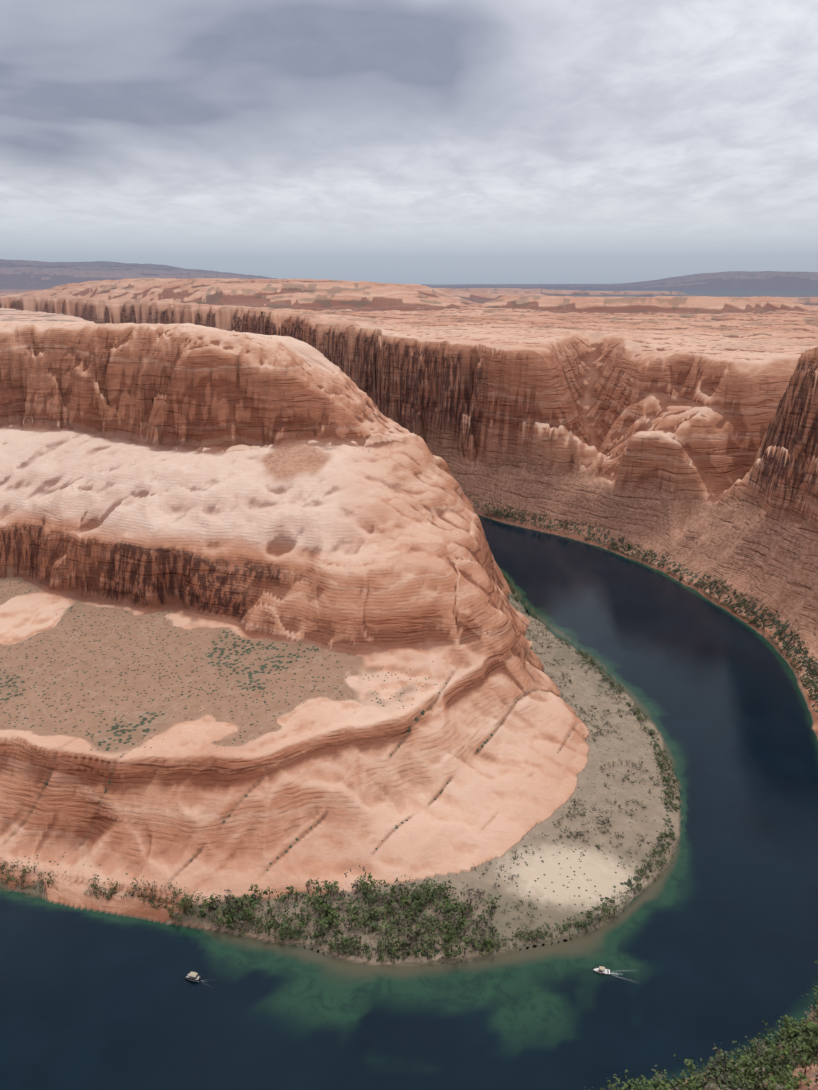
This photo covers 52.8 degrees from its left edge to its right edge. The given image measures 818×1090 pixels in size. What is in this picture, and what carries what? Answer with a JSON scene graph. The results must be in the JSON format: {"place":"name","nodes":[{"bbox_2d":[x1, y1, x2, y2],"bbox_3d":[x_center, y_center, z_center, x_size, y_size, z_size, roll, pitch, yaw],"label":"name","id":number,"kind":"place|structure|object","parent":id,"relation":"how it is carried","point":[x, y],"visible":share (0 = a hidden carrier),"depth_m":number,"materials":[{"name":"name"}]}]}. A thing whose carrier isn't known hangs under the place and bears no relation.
{"place":"outdoors","nodes":[
{"label":"outdoors","id":0,"kind":"place"},
{"bbox_2d":[0,259,817,1089],"bbox_3d":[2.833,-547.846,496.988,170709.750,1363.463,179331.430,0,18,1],"label":"canyon terrain","id":1,"kind":"structure","parent":0,"point":[264,621],"depth_m":671.12,"materials":[{"name":"stone"}]},
{"bbox_2d":[168,865,500,963],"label":"bushes","id":2,"kind":"object","parent":1,"relation":"on","point":[417,905],"visible":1,"depth_m":406.86,"materials":[{"name":"green plant"}]},
{"bbox_2d":[0,566,680,963],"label":"shoreline bushes","id":3,"kind":"object","parent":1,"relation":"on","point":[530,932],"visible":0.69,"depth_m":415.76,"materials":[{"name":"green plant"}]},
{"bbox_2d":[217,595,666,948],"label":"shrubs","id":4,"kind":"object","parent":1,"relation":"on","point":[580,834],"visible":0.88,"depth_m":477.09,"materials":[{"name":"green plant"}]},
{"bbox_2d":[484,505,817,1089],"bbox_3d":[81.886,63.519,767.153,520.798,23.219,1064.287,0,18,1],"label":"bank thicket","id":5,"kind":"object","parent":1,"relation":"on","point":[748,1051],"visible":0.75,"depth_m":621.09,"materials":[{"name":"green plant"}]},
{"bbox_2d":[606,961,817,1089],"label":"bushes","id":6,"kind":"object","parent":1,"relation":"on","point":[782,1075],"visible":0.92,"depth_m":316.98,"materials":[{"name":"green plant"}]},
{"bbox_2d":[0,515,817,1089],"bbox_3d":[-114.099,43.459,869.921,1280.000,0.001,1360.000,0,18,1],"label":"river water","id":7,"kind":"structure","parent":0,"point":[706,941],"depth_m":383.00,"materials":[{"name":"blue liquid"}]},
{"bbox_2d":[185,972,200,981],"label":"pontoon boat","id":8,"kind":"object","parent":7,"relation":"on","point":[193,976],"visible":0.9,"depth_m":376.64,"materials":[{"name":"beige metal"}]},
{"bbox_2d":[593,966,610,974],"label":"motor cruiser","id":9,"kind":"object","parent":7,"relation":"on","point":[601,970],"visible":1,"depth_m":380.18,"materials":[{"name":"white plastic"}]},
{"bbox_2d":[0,0,817,284],"label":"sky","id":10,"kind":"structure","parent":0,"point":[434,142],"materials":[{"name":"grey"}]}
]}

